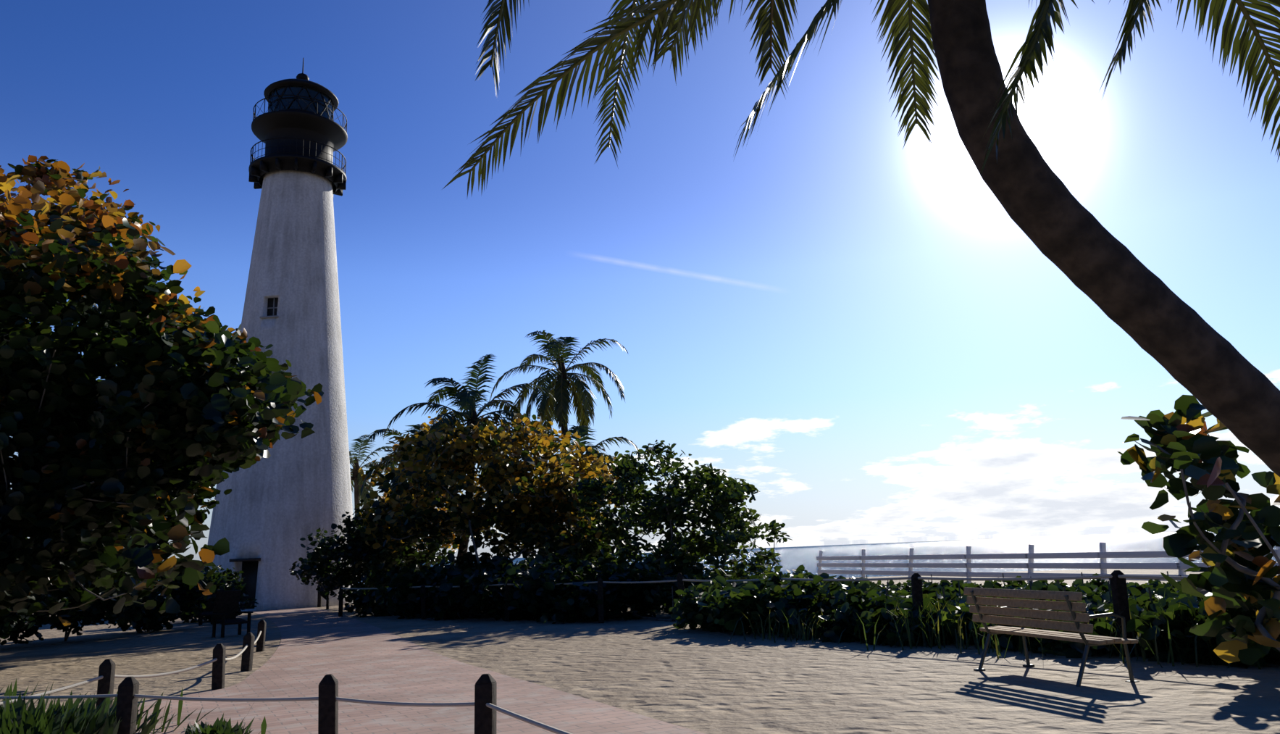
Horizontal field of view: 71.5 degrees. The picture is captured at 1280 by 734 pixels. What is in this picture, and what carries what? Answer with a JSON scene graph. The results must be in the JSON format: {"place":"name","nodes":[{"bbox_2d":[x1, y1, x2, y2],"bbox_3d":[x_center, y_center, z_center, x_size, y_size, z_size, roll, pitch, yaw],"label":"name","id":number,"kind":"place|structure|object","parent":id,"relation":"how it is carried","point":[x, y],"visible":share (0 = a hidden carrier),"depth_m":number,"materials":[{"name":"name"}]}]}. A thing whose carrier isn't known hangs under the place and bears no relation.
{"place":"outdoors","nodes":[
{"label":"outdoors","id":0,"kind":"place"},
{"bbox_2d":[135,607,706,733],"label":"brick path","id":1,"kind":"structure","parent":0,"point":[357,659],"depth_m":10.01,"materials":[{"name":"pink brick"}]},
{"bbox_2d":[178,712,266,733],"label":"plant clump","id":2,"kind":"object","parent":1,"relation":"on","point":[221,726],"visible":1,"depth_m":7.36,"materials":[{"name":"green plant"}]},
{"bbox_2d":[0,561,1279,733],"bbox_3d":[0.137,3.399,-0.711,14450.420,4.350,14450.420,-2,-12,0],"label":"ground","id":3,"kind":"structure","parent":0,"point":[700,679],"depth_m":10.41,"materials":[{"name":"beige sand"}]},
{"bbox_2d":[0,587,70,645],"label":"shrub","id":4,"kind":"object","parent":3,"relation":"on","point":[11,627],"visible":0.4,"depth_m":21.52,"materials":[{"name":"green plant"}]},
{"bbox_2d":[0,678,87,709],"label":"plant clump","id":5,"kind":"object","parent":3,"relation":"on","point":[11,692],"visible":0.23,"depth_m":9.73,"materials":[{"name":"green plant"}]},
{"bbox_2d":[16,578,162,641],"bbox_3d":[-15.235,5.914,23.864,4.472,2.836,3.912,-2,-12,0],"label":"shrub","id":6,"kind":"object","parent":3,"relation":"on","point":[94,613],"visible":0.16,"depth_m":23.35,"materials":[{"name":"green plant"}]},
{"bbox_2d":[95,658,115,713],"bbox_3d":[-5.836,3.629,9.690,0.125,0.854,0.125,0,-12,-10],"label":"rope fence post","id":7,"kind":"object","parent":3,"relation":"on","point":[106,671],"visible":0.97,"depth_m":9.69,"materials":[{"name":"brown wood"}]},
{"bbox_2d":[115,676,139,733],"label":"rope fence post","id":8,"kind":"object","parent":3,"relation":"on","point":[127,703],"visible":1,"depth_m":7.52,"materials":[{"name":"brown wood"}]},
{"bbox_2d":[0,683,259,733],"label":"plant clump","id":9,"kind":"object","parent":3,"relation":"on","point":[69,716],"visible":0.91,"depth_m":7.67,"materials":[{"name":"green plant"}]},
{"bbox_2d":[0,155,324,625],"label":"sea grape tree","id":10,"kind":"object","parent":3,"relation":"on","point":[114,474],"visible":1,"depth_m":15.38,"materials":[{"name":"green plant"}]},
{"bbox_2d":[107,559,219,632],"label":"shrub","id":11,"kind":"object","parent":3,"relation":"on","point":[185,597],"visible":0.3,"depth_m":26.43,"materials":[{"name":"green plant"}]},
{"bbox_2d":[161,564,258,622],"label":"shrub","id":12,"kind":"object","parent":3,"relation":"on","point":[227,579],"visible":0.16,"depth_m":31.98,"materials":[{"name":"green plant"}]},
{"bbox_2d":[198,588,224,625],"bbox_3d":[-14.316,8.038,29.779,0.760,1.130,0.853,2,-13,-20],"label":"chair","id":13,"kind":"object","parent":3,"relation":"on","point":[208,610],"visible":0.48,"depth_m":29.97,"materials":[{"name":"brown wood"}]},
{"bbox_2d":[211,643,226,689],"bbox_3d":[-5.376,3.971,11.334,0.125,0.856,0.125,-2,-12,-10],"label":"rope fence post","id":14,"kind":"object","parent":3,"relation":"on","point":[218,668],"visible":0.74,"depth_m":11.31,"materials":[{"name":"brown wood"}]},
{"bbox_2d":[0,630,261,705],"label":"rope fence","id":15,"kind":"object","parent":14,"relation":"attached to","point":[90,680],"visible":0.77,"depth_m":10.14,"materials":[{"name":"beige"}]},
{"bbox_2d":[210,589,253,637],"bbox_3d":[-10.466,6.293,22.730,0.853,1.130,0.760,-12,-15,39],"label":"chair","id":16,"kind":"object","parent":3,"relation":"on","point":[224,612],"visible":0.93,"depth_m":22.79,"materials":[{"name":"brown wood"}]},
{"bbox_2d":[240,632,254,671],"bbox_3d":[-5.968,4.479,13.499,0.125,0.859,0.125,-1,-13,1],"label":"rope fence post","id":17,"kind":"object","parent":3,"relation":"on","point":[247,655],"visible":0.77,"depth_m":13.48,"materials":[{"name":"brown wood"}]},
{"bbox_2d":[255,619,266,651],"bbox_3d":[-7.338,5.350,17.196,0.125,0.888,0.125,1,-13,-7],"label":"rope fence post","id":18,"kind":"object","parent":3,"relation":"on","point":[261,640],"visible":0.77,"depth_m":17.18,"materials":[{"name":"brown wood"}]},
{"bbox_2d":[205,57,357,611],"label":"lighthouse tower","id":19,"kind":"structure","parent":3,"relation":"on","point":[277,505],"depth_m":46.96,"materials":[{"name":"white paint"}]},
{"bbox_2d":[318,673,338,733],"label":"rope fence post","id":20,"kind":"object","parent":3,"relation":"on","point":[328,708],"visible":1,"depth_m":6.76,"materials":[{"name":"brown wood"}]},
{"bbox_2d":[317,582,339,609],"bbox_3d":[-16.160,11.218,44.611,0.884,1.700,12.015,3,-13,-24],"label":"sign and posts","id":21,"kind":"object","parent":3,"relation":"on","point":[319,598],"visible":0.28,"depth_m":39.52,"materials":[{"name":"brown wood"}]},
{"bbox_2d":[338,585,343,616],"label":"rope fence post","id":22,"kind":"object","parent":3,"relation":"on","point":[340,603],"visible":0.78,"depth_m":31.30,"materials":[{"name":"brown wood"}]},
{"bbox_2d":[348,434,396,567],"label":"palm","id":23,"kind":"object","parent":3,"relation":"on","point":[356,478],"visible":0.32,"depth_m":54.92,"materials":[{"name":"green plant"}]},
{"bbox_2d":[289,507,457,601],"bbox_3d":[-10.876,7.903,36.454,6.091,4.179,6.372,-7,-13,23],"label":"bush","id":24,"kind":"object","parent":3,"relation":"on","point":[356,553],"visible":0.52,"depth_m":34.95,"materials":[{"name":"green plant"}]},
{"bbox_2d":[341,560,423,617],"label":"bush","id":25,"kind":"object","parent":3,"relation":"on","point":[366,604],"visible":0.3,"depth_m":30.82,"materials":[{"name":"green plant"}]},
{"bbox_2d":[358,423,461,565],"bbox_3d":[-9.522,6.188,37.560,4.434,7.976,4.355,-2,-12,0],"label":"palm","id":26,"kind":"object","parent":3,"relation":"on","point":[393,432],"visible":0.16,"depth_m":37.20,"materials":[{"name":"green plant"}]},
{"bbox_2d":[362,492,459,551],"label":"tree","id":27,"kind":"object","parent":3,"relation":"on","point":[449,545],"visible":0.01,"depth_m":45.24,"materials":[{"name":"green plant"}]},
{"bbox_2d":[400,544,513,612],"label":"bush","id":28,"kind":"object","parent":3,"relation":"on","point":[469,558],"visible":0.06,"depth_m":30.34,"materials":[{"name":"green plant"}]},
{"bbox_2d":[383,353,555,566],"bbox_3d":[-6.842,4.432,36.059,6.289,10.616,6.709,-12,-15,40],"label":"palm","id":29,"kind":"object","parent":3,"relation":"on","point":[469,400],"visible":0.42,"depth_m":36.04,"materials":[{"name":"green plant"}]},
{"bbox_2d":[474,673,496,733],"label":"rope fence post","id":30,"kind":"object","parent":3,"relation":"on","point":[485,692],"visible":1,"depth_m":6.15,"materials":[{"name":"brown wood"}]},
{"bbox_2d":[352,408,619,610],"bbox_3d":[-6.176,5.189,34.732,11.453,8.022,9.783,-2,-12,0],"label":"sea grape tree","id":31,"kind":"object","parent":3,"relation":"on","point":[388,522],"visible":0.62,"depth_m":31.85,"materials":[{"name":"green plant"}]},
{"bbox_2d":[476,546,595,606],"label":"bush","id":32,"kind":"object","parent":3,"relation":"on","point":[552,557],"visible":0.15,"depth_m":27.42,"materials":[{"name":"green plant"}]},
{"bbox_2d":[475,433,625,565],"bbox_3d":[-3.122,5.175,31.274,5.598,6.304,8.236,-2,-12,0],"label":"sea grape tree","id":33,"kind":"object","parent":3,"relation":"on","point":[585,542],"visible":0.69,"depth_m":30.44,"materials":[{"name":"green plant"}]},
{"bbox_2d":[488,329,628,457],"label":"tall palm","id":34,"kind":"object","parent":3,"relation":"on","point":[558,386],"visible":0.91,"depth_m":41.34,"materials":[{"name":"green plant"}]},
{"bbox_2d":[493,554,627,622],"bbox_3d":[-2.154,6.079,24.262,3.726,1.828,4.181,-2,-12,0],"label":"bush","id":35,"kind":"object","parent":3,"relation":"on","point":[583,570],"visible":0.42,"depth_m":23.44,"materials":[{"name":"green plant"}]},
{"bbox_2d":[526,425,643,512],"bbox_3d":[-2.286,5.886,36.392,5.108,7.481,4.785,-2,-12,0],"label":"palm","id":36,"kind":"object","parent":3,"relation":"on","point":[582,430],"visible":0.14,"depth_m":37.41,"materials":[{"name":"green plant"}]},
{"bbox_2d":[519,555,672,623],"bbox_3d":[-0.901,5.885,23.099,4.100,1.846,3.811,2,-13,-21],"label":"bush","id":37,"kind":"object","parent":3,"relation":"on","point":[575,605],"visible":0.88,"depth_m":22.11,"materials":[{"name":"green plant"}]},
{"bbox_2d":[597,578,604,622],"bbox_3d":[-0.941,5.766,21.367,0.130,1.354,0.130,-1,-9,-3],"label":"rope fence post","id":38,"kind":"object","parent":3,"relation":"on","point":[600,596],"visible":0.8,"depth_m":21.34,"materials":[{"name":"brown wood"}]},
{"bbox_2d":[570,439,792,621],"bbox_3d":[1.291,4.539,26.121,7.103,5.352,9.988,-2,-12,0],"label":"tree","id":39,"kind":"object","parent":3,"relation":"on","point":[721,512],"visible":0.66,"depth_m":26.19,"materials":[{"name":"green plant"}]},
{"bbox_2d":[676,572,687,625],"bbox_3d":[0.935,5.235,19.477,0.130,1.418,0.130,-5,-14,-2],"label":"rope fence post","id":40,"kind":"object","parent":3,"relation":"on","point":[680,582],"visible":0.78,"depth_m":19.53,"materials":[{"name":"brown wood"}]},
{"bbox_2d":[341,574,1273,588],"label":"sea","id":41,"kind":"structure","parent":40,"relation":"attached to","point":[1120,576],"depth_m":13.59,"materials":[{"name":"beige"}]},
{"bbox_2d":[645,566,738,615],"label":"scrub bush","id":42,"kind":"object","parent":3,"relation":"on","point":[664,591],"visible":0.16,"depth_m":21.76,"materials":[{"name":"green plant"}]},
{"bbox_2d":[668,575,765,632],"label":"scrub bush","id":43,"kind":"object","parent":3,"relation":"on","point":[690,613],"visible":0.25,"depth_m":17.61,"materials":[{"name":"green plant"}]},
{"bbox_2d":[694,570,833,635],"bbox_3d":[2.600,4.544,16.787,3.140,1.331,2.599,-2,-12,0],"label":"scrub bush","id":44,"kind":"object","parent":3,"relation":"on","point":[730,603],"visible":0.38,"depth_m":16.30,"materials":[{"name":"green plant"}]},
{"bbox_2d":[744,572,785,588],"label":"scrub bush","id":45,"kind":"object","parent":3,"relation":"on","point":[762,576],"visible":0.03,"depth_m":21.33,"materials":[{"name":"green plant"}]},
{"bbox_2d":[729,605,864,643],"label":"dune grass","id":46,"kind":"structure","parent":3,"relation":"on","point":[801,631],"depth_m":14.92,"materials":[{"name":"green plant"}]},
{"bbox_2d":[785,564,815,578],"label":"scrub bush","id":47,"kind":"object","parent":3,"relation":"on","point":[800,568],"visible":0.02,"depth_m":23.36,"materials":[{"name":"green plant"}]},
{"bbox_2d":[780,570,859,590],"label":"scrub bush","id":48,"kind":"object","parent":3,"relation":"on","point":[823,575],"visible":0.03,"depth_m":19.59,"materials":[{"name":"green plant"}]},
{"bbox_2d":[756,574,890,635],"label":"scrub bush","id":49,"kind":"object","parent":3,"relation":"on","point":[847,592],"visible":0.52,"depth_m":15.41,"materials":[{"name":"green plant"}]},
{"bbox_2d":[833,575,874,587],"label":"scrub bush","id":50,"kind":"object","parent":3,"relation":"on","point":[856,582],"visible":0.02,"depth_m":22.26,"materials":[{"name":"green plant"}]},
{"bbox_2d":[442,0,1279,476],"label":"palm","id":51,"kind":"object","parent":3,"relation":"on","point":[1160,321],"visible":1,"depth_m":4.34,"materials":[{"name":"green plant"}]},
{"bbox_2d":[815,587,946,646],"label":"scrub bush","id":52,"kind":"object","parent":3,"relation":"on","point":[843,619],"visible":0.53,"depth_m":14.06,"materials":[{"name":"green plant"}]},
{"bbox_2d":[866,575,902,590],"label":"scrub bush","id":53,"kind":"object","parent":3,"relation":"on","point":[879,585],"visible":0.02,"depth_m":25.09,"materials":[{"name":"green plant"}]},
{"bbox_2d":[869,580,907,596],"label":"scrub bush","id":54,"kind":"object","parent":3,"relation":"on","point":[898,592],"depth_m":20.40,"materials":[{"name":"green plant"}]},
{"bbox_2d":[878,581,911,600],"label":"scrub bush","id":55,"kind":"object","parent":3,"relation":"on","point":[902,595],"depth_m":17.87,"materials":[{"name":"green plant"}]},
{"bbox_2d":[911,572,923,616],"bbox_3d":[4.302,3.863,13.727,0.130,1.337,0.130,0,-10,0],"label":"rope fence post","id":56,"kind":"object","parent":3,"relation":"on","point":[916,587],"visible":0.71,"depth_m":13.74,"materials":[{"name":"brown wood"}]},
{"bbox_2d":[852,586,1000,644],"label":"scrub bush","id":57,"kind":"object","parent":3,"relation":"on","point":[868,616],"visible":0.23,"depth_m":13.44,"materials":[{"name":"green plant"}]},
{"bbox_2d":[854,596,998,653],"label":"dune grass","id":58,"kind":"structure","parent":3,"relation":"on","point":[923,639],"depth_m":12.85,"materials":[{"name":"green plant"}]},
{"bbox_2d":[890,574,964,593],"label":"scrub bush","id":59,"kind":"object","parent":3,"relation":"on","point":[906,586],"visible":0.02,"depth_m":23.19,"materials":[{"name":"green plant"}]},
{"bbox_2d":[901,580,993,596],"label":"scrub bush","id":60,"kind":"object","parent":3,"relation":"on","point":[928,589],"visible":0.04,"depth_m":19.18,"materials":[{"name":"green plant"}]},
{"bbox_2d":[896,580,1007,606],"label":"scrub bush","id":61,"kind":"object","parent":3,"relation":"on","point":[950,595],"visible":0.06,"depth_m":16.58,"materials":[{"name":"green plant"}]},
{"bbox_2d":[968,572,1032,588],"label":"scrub bush","id":62,"kind":"object","parent":3,"relation":"on","point":[1016,583],"visible":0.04,"depth_m":21.53,"materials":[{"name":"green plant"}]},
{"bbox_2d":[940,586,1087,647],"bbox_3d":[5.545,3.762,13.030,2.328,1.058,2.422,-2,-12,0],"label":"scrub bush","id":63,"kind":"object","parent":3,"relation":"on","point":[967,614],"visible":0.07,"depth_m":12.83,"materials":[{"name":"green plant"}]},
{"bbox_2d":[936,607,1125,659],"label":"dune grass","id":64,"kind":"structure","parent":3,"relation":"on","point":[1020,648],"depth_m":11.73,"materials":[{"name":"green plant"}]},
{"bbox_2d":[993,576,1076,591],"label":"scrub bush","id":65,"kind":"object","parent":3,"relation":"on","point":[1043,586],"visible":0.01,"depth_m":18.17,"materials":[{"name":"green plant"}]},
{"bbox_2d":[979,580,1092,601],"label":"scrub bush","id":66,"kind":"object","parent":3,"relation":"on","point":[1085,590],"visible":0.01,"depth_m":14.83,"materials":[{"name":"green plant"}]},
{"bbox_2d":[980,586,1113,653],"bbox_3d":[5.963,3.642,12.430,2.439,1.114,2.062,-2,-12,0],"label":"scrub bush","id":67,"kind":"object","parent":3,"relation":"on","point":[1003,641],"visible":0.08,"depth_m":12.13,"materials":[{"name":"green plant"}]},
{"bbox_2d":[816,542,1279,583],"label":"white fence","id":68,"kind":"object","parent":3,"relation":"on","point":[1102,555],"visible":0.81,"depth_m":34.54,"materials":[{"name":"white metal"}]},
{"bbox_2d":[963,587,1139,686],"bbox_3d":[4.361,2.854,9.561,0.760,0.924,1.862,1,-12,-16],"label":"park bench","id":69,"kind":"object","parent":3,"relation":"on","point":[1010,606],"visible":0.98,"depth_m":9.33,"materials":[{"name":"brown wood"}]},
{"bbox_2d":[1019,572,1143,591],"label":"scrub bush","id":70,"kind":"object","parent":3,"relation":"on","point":[1093,584],"visible":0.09,"depth_m":20.20,"materials":[{"name":"green plant"}]},
{"bbox_2d":[1036,580,1177,609],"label":"scrub bush","id":71,"kind":"object","parent":3,"relation":"on","point":[1105,596],"visible":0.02,"depth_m":14.39,"materials":[{"name":"green plant"}]},
{"bbox_2d":[1068,578,1163,596],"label":"scrub bush","id":72,"kind":"object","parent":3,"relation":"on","point":[1140,588],"visible":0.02,"depth_m":16.51,"materials":[{"name":"green plant"}]},
{"bbox_2d":[1109,570,1134,657],"bbox_3d":[5.981,3.199,11.007,0.130,1.335,0.130,1,-12,-6],"label":"rope fence post","id":73,"kind":"object","parent":3,"relation":"on","point":[1119,595],"visible":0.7,"depth_m":11.02,"materials":[{"name":"brown wood"}]},
{"bbox_2d":[1026,586,1218,662],"bbox_3d":[6.532,3.346,11.222,3.055,1.091,2.853,-2,-12,0],"label":"scrub bush","id":74,"kind":"object","parent":3,"relation":"on","point":[1071,649],"visible":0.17,"depth_m":11.15,"materials":[{"name":"green plant"}]},
{"bbox_2d":[1096,588,1202,613],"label":"shrub","id":75,"kind":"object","parent":3,"relation":"on","point":[1139,598],"depth_m":12.91,"materials":[{"name":"green plant"}]},
{"bbox_2d":[1128,575,1187,598],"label":"scrub bush","id":76,"kind":"object","parent":3,"relation":"on","point":[1136,591],"depth_m":15.96,"materials":[{"name":"green plant"}]},
{"bbox_2d":[1140,570,1180,592],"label":"scrub bush","id":77,"kind":"object","parent":3,"relation":"on","point":[1157,583],"visible":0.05,"depth_m":18.47,"materials":[{"name":"green plant"}]},
{"bbox_2d":[1132,587,1203,602],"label":"scrub bush","id":78,"kind":"object","parent":3,"relation":"on","point":[1161,591],"visible":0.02,"depth_m":13.69,"materials":[{"name":"green plant"}]},
{"bbox_2d":[1080,600,1279,669],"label":"dune grass","id":79,"kind":"structure","parent":3,"relation":"on","point":[1170,650],"depth_m":10.18,"materials":[{"name":"green plant"}]},
{"bbox_2d":[1107,596,1279,668],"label":"scrub bush","id":80,"kind":"object","parent":3,"relation":"on","point":[1187,607],"visible":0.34,"depth_m":10.35,"materials":[{"name":"green plant"}]},
{"bbox_2d":[1117,394,1279,664],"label":"sea grape tree","id":81,"kind":"object","parent":3,"relation":"on","point":[1240,572],"visible":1,"depth_m":8.59,"materials":[{"name":"green plant"}]},
{"bbox_2d":[1177,586,1273,603],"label":"scrub bush","id":82,"kind":"object","parent":3,"relation":"on","point":[1182,595],"depth_m":13.03,"materials":[{"name":"green plant"}]},
{"bbox_2d":[1187,599,1279,663],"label":"scrub bush","id":83,"kind":"object","parent":3,"relation":"on","point":[1202,611],"visible":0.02,"depth_m":10.20,"materials":[{"name":"green plant"}]},
{"bbox_2d":[0,0,1279,560],"label":"sky","id":84,"kind":"structure","parent":0,"point":[847,323],"materials":[{"name":"blue"}]},
{"bbox_2d":[159,530,1277,598],"bbox_3d":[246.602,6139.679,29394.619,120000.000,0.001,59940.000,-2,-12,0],"label":"sea","id":85,"kind":"structure","parent":0,"point":[791,558],"depth_m":311.12,"materials":[{"name":"white"}]},
{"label":"rope fence post","id":86,"kind":"object","parent":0,"visible":0},
{"bbox_2d":[0,693,571,733],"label":"rope fence","id":87,"kind":"object","parent":86,"relation":"attached to","point":[529,720],"visible":0.91,"depth_m":6.86,"materials":[{"name":"beige"}]}
]}

